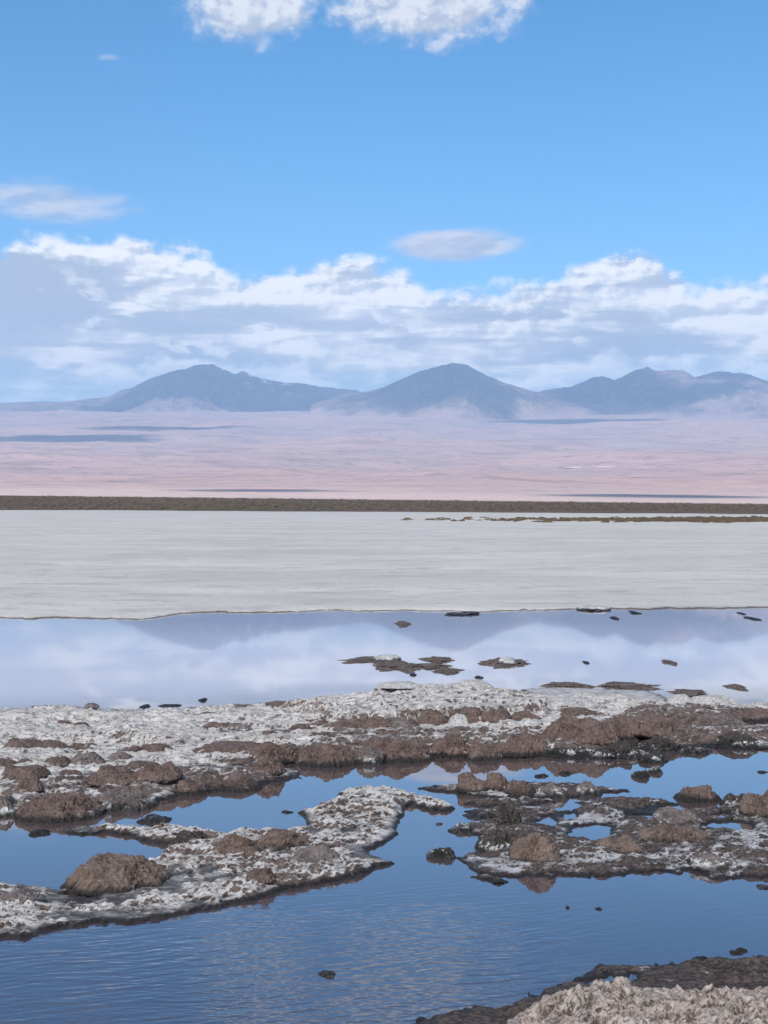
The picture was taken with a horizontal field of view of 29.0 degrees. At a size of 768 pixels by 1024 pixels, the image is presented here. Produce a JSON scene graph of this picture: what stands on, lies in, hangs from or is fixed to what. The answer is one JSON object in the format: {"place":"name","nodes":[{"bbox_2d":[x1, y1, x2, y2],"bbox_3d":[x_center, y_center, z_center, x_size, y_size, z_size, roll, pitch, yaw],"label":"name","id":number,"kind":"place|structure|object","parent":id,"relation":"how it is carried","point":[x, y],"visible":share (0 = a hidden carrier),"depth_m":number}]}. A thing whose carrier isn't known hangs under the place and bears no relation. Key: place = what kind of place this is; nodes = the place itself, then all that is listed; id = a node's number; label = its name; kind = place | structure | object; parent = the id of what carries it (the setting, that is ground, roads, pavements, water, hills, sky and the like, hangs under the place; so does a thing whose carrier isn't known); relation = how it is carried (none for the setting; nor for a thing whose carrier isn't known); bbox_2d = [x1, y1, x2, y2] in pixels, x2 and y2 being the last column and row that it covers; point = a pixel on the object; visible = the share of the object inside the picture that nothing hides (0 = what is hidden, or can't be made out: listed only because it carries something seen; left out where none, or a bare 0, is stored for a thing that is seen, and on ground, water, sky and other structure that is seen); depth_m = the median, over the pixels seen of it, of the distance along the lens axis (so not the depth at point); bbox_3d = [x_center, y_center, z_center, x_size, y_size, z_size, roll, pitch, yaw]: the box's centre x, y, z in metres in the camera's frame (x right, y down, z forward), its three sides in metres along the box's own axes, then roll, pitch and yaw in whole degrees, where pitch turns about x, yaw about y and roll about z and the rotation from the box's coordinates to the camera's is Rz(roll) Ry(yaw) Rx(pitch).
{"place":"outdoors","nodes":[
{"label":"outdoors","id":0,"kind":"place"},
{"bbox_2d":[0,364,361,412],"bbox_3d":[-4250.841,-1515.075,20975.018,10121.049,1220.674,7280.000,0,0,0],"label":"mountain","id":1,"kind":"structure","parent":0,"point":[203,387],"depth_m":20945.51},
{"bbox_2d":[0,785,454,938],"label":"salt bank","id":2,"kind":"structure","parent":0,"point":[354,826],"depth_m":6.89},
{"bbox_2d":[0,888,47,907],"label":"rock","id":3,"kind":"object","parent":2,"relation":"on","point":[12,899],"visible":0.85,"depth_m":6.28},
{"bbox_2d":[63,852,173,896],"bbox_3d":[-1.192,1.636,6.711,0.486,0.156,0.497,0,0,0],"label":"rock","id":4,"kind":"object","parent":2,"relation":"on","point":[98,874],"visible":0.9,"depth_m":6.60},
{"bbox_2d":[169,830,210,845],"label":"rock","id":5,"kind":"object","parent":2,"relation":"on","point":[184,836],"visible":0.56,"depth_m":7.34},
{"bbox_2d":[211,834,265,856],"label":"rock","id":6,"kind":"object","parent":2,"relation":"on","point":[232,843],"visible":0.81,"depth_m":7.14},
{"bbox_2d":[246,867,276,883],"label":"rock","id":7,"kind":"object","parent":2,"relation":"on","point":[264,875],"visible":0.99,"depth_m":6.62},
{"bbox_2d":[257,828,312,850],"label":"rock","id":8,"kind":"object","parent":2,"relation":"on","point":[280,839],"visible":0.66,"depth_m":7.36},
{"bbox_2d":[291,845,345,863],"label":"rock","id":9,"kind":"object","parent":2,"relation":"on","point":[315,854],"visible":0.77,"depth_m":6.99},
{"bbox_2d":[0,607,767,1023],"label":"water","id":10,"kind":"structure","parent":0,"point":[412,935],"depth_m":7.30},
{"bbox_2d":[28,829,50,836],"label":"rock","id":11,"kind":"object","parent":10,"relation":"on","point":[39,832],"visible":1,"depth_m":7.71},
{"bbox_2d":[136,814,171,824],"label":"rock","id":12,"kind":"object","parent":10,"relation":"on","point":[152,819],"visible":0.9,"depth_m":8.01},
{"bbox_2d":[317,970,335,978],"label":"rock","id":13,"kind":"object","parent":10,"relation":"on","point":[328,974],"visible":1,"depth_m":5.39},
{"bbox_2d":[336,654,401,663],"bbox_3d":[-0.168,1.621,16.506,0.803,0.088,0.919,0,0,0],"label":"mud islet","id":14,"kind":"object","parent":10,"relation":"on","point":[376,658],"visible":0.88,"depth_m":16.36},
{"bbox_2d":[373,660,423,673],"bbox_3d":[0.140,1.642,15.937,0.669,0.048,1.783,0,0,0],"label":"mud islet","id":15,"kind":"object","parent":10,"relation":"on","point":[402,666],"visible":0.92,"depth_m":15.68},
{"bbox_2d":[394,621,411,627],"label":"mud islet","id":16,"kind":"object","parent":10,"relation":"on","point":[401,624],"visible":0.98,"depth_m":21.49},
{"bbox_2d":[417,663,451,670],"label":"mud islet","id":17,"kind":"object","parent":10,"relation":"on","point":[430,666],"visible":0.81,"depth_m":15.75},
{"bbox_2d":[418,656,454,663],"bbox_3d":[0.586,1.641,16.451,0.458,0.042,0.992,0,0,0],"label":"mud islet","id":18,"kind":"object","parent":10,"relation":"on","point":[435,659],"visible":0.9,"depth_m":16.44},
{"bbox_2d":[426,847,455,859],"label":"rock","id":19,"kind":"object","parent":10,"relation":"in","point":[448,853],"visible":0.91,"depth_m":7.21},
{"bbox_2d":[431,666,463,675],"bbox_3d":[0.654,1.644,15.406,0.386,0.044,0.945,0,0,15],"label":"mud islet","id":20,"kind":"object","parent":10,"relation":"on","point":[447,671],"visible":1,"depth_m":15.29},
{"bbox_2d":[449,823,474,833],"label":"rock","id":21,"kind":"object","parent":10,"relation":"in","point":[463,828],"visible":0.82,"depth_m":7.77},
{"bbox_2d":[445,611,479,616],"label":"mud islet","id":22,"kind":"object","parent":10,"relation":"on","point":[464,613],"visible":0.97,"depth_m":23.41},
{"bbox_2d":[477,657,530,668],"bbox_3d":[1.308,1.624,16.186,0.676,0.081,1.310,0,0,0],"label":"mud islet","id":23,"kind":"object","parent":10,"relation":"on","point":[503,662],"visible":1,"depth_m":16.02},
{"bbox_2d":[498,732,548,758],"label":"rock","id":24,"kind":"object","parent":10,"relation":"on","point":[525,745],"visible":0.75,"depth_m":10.16},
{"bbox_2d":[539,682,595,688],"bbox_3d":[1.727,1.649,14.151,0.612,0.047,0.684,0,0,-31],"label":"mud islet","id":25,"kind":"object","parent":10,"relation":"on","point":[566,684],"visible":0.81,"depth_m":14.04},
{"bbox_2d":[576,605,610,611],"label":"mud islet","id":26,"kind":"object","parent":10,"relation":"on","point":[594,608],"visible":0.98,"depth_m":24.42},
{"bbox_2d":[597,681,663,690],"bbox_3d":[2.318,1.648,14.111,0.704,0.051,0.824,0,0,0],"label":"mud islet","id":27,"kind":"object","parent":10,"relation":"on","point":[625,685],"visible":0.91,"depth_m":13.97},
{"bbox_2d":[631,770,649,778],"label":"rock","id":28,"kind":"object","parent":10,"relation":"on","point":[643,774],"visible":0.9,"depth_m":9.34},
{"bbox_2d":[647,767,662,773],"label":"rock","id":29,"kind":"object","parent":10,"relation":"on","point":[655,770],"visible":0.87,"depth_m":9.49},
{"bbox_2d":[667,689,705,697],"bbox_3d":[2.770,1.652,13.582,0.529,0.041,0.699,0,0,39],"label":"mud islet","id":30,"kind":"object","parent":10,"relation":"on","point":[691,693],"visible":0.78,"depth_m":13.54},
{"bbox_2d":[723,684,748,691],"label":"mud islet","id":31,"kind":"object","parent":10,"relation":"on","point":[737,687],"visible":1,"depth_m":13.96},
{"bbox_2d":[0,507,767,619],"bbox_3d":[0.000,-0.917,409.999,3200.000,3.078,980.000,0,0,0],"label":"salt flat","id":32,"kind":"structure","parent":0,"point":[121,564],"depth_m":43.88},
{"bbox_2d":[0,410,767,509],"bbox_3d":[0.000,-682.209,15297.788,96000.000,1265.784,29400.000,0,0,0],"label":"desert plain","id":33,"kind":"structure","parent":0,"point":[304,455],"depth_m":7470.45},
{"bbox_2d":[0,495,767,522],"bbox_3d":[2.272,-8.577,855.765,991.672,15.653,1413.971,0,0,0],"label":"scrub","id":34,"kind":"object","parent":33,"relation":"on","point":[578,505],"visible":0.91,"depth_m":919.77},
{"bbox_2d":[0,683,767,810],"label":"salt bank","id":35,"kind":"structure","parent":0,"point":[183,733],"depth_m":11.09},
{"bbox_2d":[0,758,17,766],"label":"rock","id":36,"kind":"object","parent":35,"relation":"on","point":[5,762],"visible":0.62,"depth_m":9.49},
{"bbox_2d":[0,795,18,816],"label":"rock","id":37,"kind":"object","parent":35,"relation":"on","point":[8,806],"visible":0.57,"depth_m":8.20},
{"bbox_2d":[2,738,44,747],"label":"rock","id":38,"kind":"object","parent":35,"relation":"on","point":[21,743],"visible":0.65,"depth_m":10.13},
{"bbox_2d":[1,764,50,779],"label":"rock","id":39,"kind":"object","parent":35,"relation":"on","point":[12,772],"visible":0.85,"depth_m":9.09},
{"bbox_2d":[15,777,44,791],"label":"rock","id":40,"kind":"object","parent":35,"relation":"on","point":[32,784],"visible":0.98,"depth_m":8.62},
{"bbox_2d":[42,739,69,748],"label":"rock","id":41,"kind":"object","parent":35,"relation":"on","point":[53,744],"visible":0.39,"depth_m":10.20},
{"bbox_2d":[44,756,70,766],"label":"rock","id":42,"kind":"object","parent":35,"relation":"on","point":[63,761],"visible":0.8,"depth_m":9.51},
{"bbox_2d":[12,792,109,824],"bbox_3d":[-1.764,1.644,8.227,0.494,0.166,0.546,0,0,19],"label":"rock","id":43,"kind":"object","parent":35,"relation":"on","point":[56,808],"visible":0.86,"depth_m":8.11},
{"bbox_2d":[59,769,83,775],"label":"rock","id":44,"kind":"object","parent":35,"relation":"on","point":[71,772],"visible":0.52,"depth_m":9.26},
{"bbox_2d":[69,743,96,749],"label":"rock","id":45,"kind":"object","parent":35,"relation":"on","point":[76,746],"visible":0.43,"depth_m":10.31},
{"bbox_2d":[71,751,106,764],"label":"rock","id":46,"kind":"object","parent":35,"relation":"on","point":[87,758],"visible":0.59,"depth_m":9.61},
{"bbox_2d":[82,764,136,787],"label":"rock","id":47,"kind":"object","parent":35,"relation":"on","point":[103,775],"visible":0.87,"depth_m":8.89},
{"bbox_2d":[106,751,133,761],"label":"rock","id":48,"kind":"object","parent":35,"relation":"on","point":[121,755],"visible":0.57,"depth_m":9.79},
{"bbox_2d":[99,789,159,811],"bbox_3d":[-1.481,1.644,8.469,0.399,0.143,0.394,0,0,0],"label":"rock","id":49,"kind":"object","parent":35,"relation":"on","point":[113,800],"visible":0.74,"depth_m":8.38},
{"bbox_2d":[122,745,142,751],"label":"rock","id":50,"kind":"object","parent":35,"relation":"on","point":[137,748],"visible":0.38,"depth_m":10.19},
{"bbox_2d":[123,760,159,769],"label":"rock","id":51,"kind":"object","parent":35,"relation":"on","point":[137,764],"visible":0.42,"depth_m":9.48},
{"bbox_2d":[141,743,172,751],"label":"rock","id":52,"kind":"object","parent":35,"relation":"on","point":[154,747],"visible":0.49,"depth_m":10.19},
{"bbox_2d":[133,761,182,783],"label":"rock","id":53,"kind":"object","parent":35,"relation":"on","point":[168,772],"visible":0.94,"depth_m":8.93},
{"bbox_2d":[175,779,211,795],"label":"rock","id":54,"kind":"object","parent":35,"relation":"on","point":[190,787],"visible":0.75,"depth_m":8.78},
{"bbox_2d":[202,721,229,728],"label":"rock","id":55,"kind":"object","parent":35,"relation":"on","point":[216,724],"visible":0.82,"depth_m":11.24},
{"bbox_2d":[192,741,260,752],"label":"rock","id":56,"kind":"object","parent":35,"relation":"on","point":[229,746],"visible":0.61,"depth_m":10.14},
{"bbox_2d":[207,773,264,792],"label":"rock","id":57,"kind":"object","parent":35,"relation":"on","point":[239,783],"visible":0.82,"depth_m":8.92},
{"bbox_2d":[226,722,252,730],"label":"rock","id":58,"kind":"object","parent":35,"relation":"on","point":[237,726],"visible":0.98,"depth_m":11.18},
{"bbox_2d":[251,755,286,775],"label":"rock","id":59,"kind":"object","parent":35,"relation":"on","point":[273,767],"visible":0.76,"depth_m":9.30},
{"bbox_2d":[249,741,299,764],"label":"rock","id":60,"kind":"object","parent":35,"relation":"on","point":[286,753],"visible":0.66,"depth_m":9.86},
{"bbox_2d":[265,701,285,706],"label":"rock","id":61,"kind":"object","parent":35,"relation":"on","point":[276,703],"visible":0.49,"depth_m":12.38},
{"bbox_2d":[288,723,311,730],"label":"rock","id":62,"kind":"object","parent":35,"relation":"on","point":[299,726],"visible":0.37,"depth_m":11.01},
{"bbox_2d":[300,718,328,725],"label":"rock","id":63,"kind":"object","parent":35,"relation":"on","point":[322,721],"visible":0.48,"depth_m":11.40},
{"bbox_2d":[296,742,357,767],"bbox_3d":[-0.371,1.632,9.909,0.477,0.193,0.486,0,0,0],"label":"rock","id":64,"kind":"object","parent":35,"relation":"on","point":[329,755],"visible":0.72,"depth_m":9.79},
{"bbox_2d":[323,721,358,728],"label":"rock","id":65,"kind":"object","parent":35,"relation":"on","point":[346,724],"visible":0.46,"depth_m":10.87},
{"bbox_2d":[355,747,384,765],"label":"rock","id":66,"kind":"object","parent":35,"relation":"on","point":[369,756],"visible":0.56,"depth_m":9.82},
{"bbox_2d":[361,716,391,728],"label":"rock","id":67,"kind":"object","parent":35,"relation":"on","point":[377,722],"visible":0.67,"depth_m":10.86},
{"bbox_2d":[377,681,418,688],"bbox_3d":[0.137,1.513,13.042,0.395,0.055,0.386,0,0,0],"label":"salt hump","id":68,"kind":"object","parent":35,"relation":"on","point":[399,685],"visible":0.98,"depth_m":12.93},
{"bbox_2d":[363,735,435,763],"bbox_3d":[0.115,1.624,10.125,0.605,0.201,0.584,0,0,0],"label":"rock","id":69,"kind":"object","parent":35,"relation":"on","point":[398,751],"visible":0.59,"depth_m":9.97},
{"bbox_2d":[386,716,414,729],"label":"rock","id":70,"kind":"object","parent":35,"relation":"on","point":[401,721],"visible":0.38,"depth_m":10.85},
{"bbox_2d":[417,709,449,725],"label":"rock","id":71,"kind":"object","parent":35,"relation":"on","point":[435,717],"visible":0.68,"depth_m":11.18},
{"bbox_2d":[430,732,469,758],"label":"rock","id":72,"kind":"object","parent":35,"relation":"on","point":[452,745],"visible":0.58,"depth_m":10.12},
{"bbox_2d":[448,713,468,725],"bbox_3d":[0.555,1.569,11.144,0.168,0.124,0.177,0,0,0],"label":"salt hump","id":73,"kind":"object","parent":35,"relation":"on","point":[458,719],"visible":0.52,"depth_m":11.10},
{"bbox_2d":[449,706,483,722],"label":"rock","id":74,"kind":"object","parent":35,"relation":"on","point":[472,714],"visible":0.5,"depth_m":11.28},
{"bbox_2d":[458,679,493,688],"bbox_3d":[0.796,1.515,13.067,0.342,0.082,0.310,0,0,0],"label":"salt hump","id":75,"kind":"object","parent":35,"relation":"on","point":[475,682],"visible":0.55,"depth_m":13.01},
{"bbox_2d":[466,743,503,761],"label":"rock","id":76,"kind":"object","parent":35,"relation":"on","point":[481,752],"visible":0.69,"depth_m":9.98},
{"bbox_2d":[480,708,511,722],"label":"rock","id":77,"kind":"object","parent":35,"relation":"on","point":[492,716],"visible":0.88,"depth_m":11.14},
{"bbox_2d":[511,710,541,720],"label":"rock","id":78,"kind":"object","parent":35,"relation":"on","point":[519,716],"visible":0.84,"depth_m":11.24},
{"bbox_2d":[543,747,596,760],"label":"rock","id":79,"kind":"object","parent":35,"relation":"on","point":[582,753],"visible":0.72,"depth_m":10.10},
{"bbox_2d":[546,696,599,707],"bbox_3d":[1.487,1.541,12.055,0.535,0.081,0.480,0,0,0],"label":"salt hump","id":80,"kind":"object","parent":35,"relation":"on","point":[580,702],"visible":0.53,"depth_m":11.96},
{"bbox_2d":[540,715,619,745],"bbox_3d":[1.374,1.554,10.567,0.566,0.218,0.560,0,0,0],"label":"rock","id":81,"kind":"object","parent":35,"relation":"on","point":[590,730],"visible":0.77,"depth_m":10.39},
{"bbox_2d":[560,707,604,715],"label":"rock","id":82,"kind":"object","parent":35,"relation":"on","point":[574,711],"visible":0.59,"depth_m":11.54},
{"bbox_2d":[602,722,619,736],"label":"rock","id":83,"kind":"object","parent":35,"relation":"on","point":[613,727],"visible":0.29,"depth_m":10.85},
{"bbox_2d":[593,739,639,759],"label":"rock","id":84,"kind":"object","parent":35,"relation":"on","point":[625,749],"visible":0.81,"depth_m":10.07},
{"bbox_2d":[615,715,642,740],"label":"rock","id":85,"kind":"object","parent":35,"relation":"on","point":[627,727],"visible":0.42,"depth_m":10.91},
{"bbox_2d":[637,752,665,763],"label":"rock","id":86,"kind":"object","parent":35,"relation":"on","point":[654,758],"visible":0.89,"depth_m":9.89},
{"bbox_2d":[636,734,678,752],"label":"rock","id":87,"kind":"object","parent":35,"relation":"on","point":[655,743],"visible":0.63,"depth_m":10.35},
{"bbox_2d":[633,716,690,738],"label":"rock","id":88,"kind":"object","parent":35,"relation":"on","point":[660,726],"visible":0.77,"depth_m":10.77},
{"bbox_2d":[666,694,692,703],"bbox_3d":[2.443,1.549,12.228,0.225,0.102,0.224,0,0,0],"label":"salt hump","id":89,"kind":"object","parent":35,"relation":"on","point":[681,698],"visible":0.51,"depth_m":12.18},
{"bbox_2d":[675,742,712,754],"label":"rock","id":90,"kind":"object","parent":35,"relation":"on","point":[692,748],"visible":0.85,"depth_m":10.28},
{"bbox_2d":[691,695,738,704],"bbox_3d":[2.705,1.556,12.255,0.444,0.102,0.436,0,0,0],"label":"salt hump","id":91,"kind":"object","parent":35,"relation":"on","point":[712,699],"visible":0.57,"depth_m":12.17},
{"bbox_2d":[699,714,747,726],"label":"rock","id":92,"kind":"object","parent":35,"relation":"on","point":[721,720],"visible":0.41,"depth_m":11.22},
{"bbox_2d":[705,741,767,750],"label":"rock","id":93,"kind":"object","parent":35,"relation":"on","point":[724,746],"visible":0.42,"depth_m":10.46},
{"bbox_2d":[717,732,762,747],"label":"rock","id":94,"kind":"object","parent":35,"relation":"on","point":[735,739],"visible":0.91,"depth_m":10.52},
{"bbox_2d":[742,707,767,722],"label":"rock","id":95,"kind":"object","parent":35,"relation":"on","point":[759,715],"visible":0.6,"depth_m":11.81},
{"bbox_2d":[0,0,767,402],"label":"sky","id":96,"kind":"structure","parent":0,"point":[359,195]},
{"bbox_2d":[308,363,604,419],"bbox_3d":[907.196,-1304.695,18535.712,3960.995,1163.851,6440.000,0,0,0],"label":"mountain","id":97,"kind":"structure","parent":0,"point":[454,391],"depth_m":17936.87},
{"bbox_2d":[412,955,767,1023],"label":"mud bank","id":98,"kind":"structure","parent":0,"point":[702,972],"depth_m":5.30},
{"bbox_2d":[418,781,767,883],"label":"mud bank","id":99,"kind":"structure","parent":0,"point":[746,850],"depth_m":7.42},
{"bbox_2d":[456,772,488,793],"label":"rock","id":100,"kind":"object","parent":99,"relation":"on","point":[469,782],"visible":0.86,"depth_m":8.82},
{"bbox_2d":[462,810,492,820],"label":"rock","id":101,"kind":"object","parent":99,"relation":"on","point":[476,816],"visible":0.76,"depth_m":8.14},
{"bbox_2d":[474,829,513,852],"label":"rock","id":102,"kind":"object","parent":99,"relation":"on","point":[495,839],"visible":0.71,"depth_m":7.33},
{"bbox_2d":[486,772,507,790],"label":"rock","id":103,"kind":"object","parent":99,"relation":"on","point":[496,781],"visible":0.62,"depth_m":8.83},
{"bbox_2d":[490,801,523,825],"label":"rock","id":104,"kind":"object","parent":99,"relation":"on","point":[507,813],"visible":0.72,"depth_m":7.79},
{"bbox_2d":[503,779,534,798],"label":"rock","id":105,"kind":"object","parent":99,"relation":"on","point":[516,789],"visible":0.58,"depth_m":8.71},
{"bbox_2d":[507,833,560,862],"bbox_3d":[0.725,1.615,7.141,0.269,0.172,0.294,0,0,0],"label":"rock","id":106,"kind":"object","parent":99,"relation":"on","point":[537,847],"visible":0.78,"depth_m":7.07},
{"bbox_2d":[535,782,569,798],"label":"rock","id":107,"kind":"object","parent":99,"relation":"on","point":[551,790],"visible":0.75,"depth_m":8.68},
{"bbox_2d":[575,780,601,796],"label":"rock","id":108,"kind":"object","parent":99,"relation":"on","point":[584,788],"visible":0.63,"depth_m":8.75},
{"bbox_2d":[593,834,642,853],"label":"rock","id":109,"kind":"object","parent":99,"relation":"on","point":[627,843],"visible":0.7,"depth_m":7.28},
{"bbox_2d":[575,802,665,815],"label":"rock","id":110,"kind":"object","parent":99,"relation":"on","point":[646,810],"visible":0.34,"depth_m":8.29},
{"bbox_2d":[634,823,709,843],"bbox_3d":[1.459,1.632,7.559,0.391,0.117,0.336,0,0,0],"label":"rock","id":111,"kind":"object","parent":99,"relation":"on","point":[667,832],"visible":0.77,"depth_m":7.46},
{"bbox_2d":[651,806,702,824],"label":"rock","id":112,"kind":"object","parent":99,"relation":"on","point":[670,814],"visible":0.84,"depth_m":7.90},
{"bbox_2d":[673,784,721,803],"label":"rock","id":113,"kind":"object","parent":99,"relation":"on","point":[701,794],"visible":0.73,"depth_m":8.58},
{"bbox_2d":[685,852,735,870],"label":"rock","id":114,"kind":"object","parent":99,"relation":"on","point":[705,861],"visible":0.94,"depth_m":6.95},
{"bbox_2d":[719,793,745,805],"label":"rock","id":115,"kind":"object","parent":99,"relation":"on","point":[729,799],"visible":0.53,"depth_m":8.40},
{"bbox_2d":[738,790,767,817],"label":"rock","id":116,"kind":"object","parent":99,"relation":"on","point":[751,804],"visible":0.8,"depth_m":8.11},
{"bbox_2d":[539,367,697,416],"bbox_3d":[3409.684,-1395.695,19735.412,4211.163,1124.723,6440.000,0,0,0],"label":"mountain","id":117,"kind":"structure","parent":0,"point":[647,391],"depth_m":19335.06},
{"bbox_2d":[507,976,767,1023],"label":"salt bank","id":118,"kind":"structure","parent":0,"point":[621,1000],"depth_m":4.82},
{"bbox_2d":[676,371,767,418],"bbox_3d":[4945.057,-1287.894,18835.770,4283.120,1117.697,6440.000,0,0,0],"label":"mountain","id":119,"kind":"structure","parent":0,"point":[723,394],"depth_m":18383.32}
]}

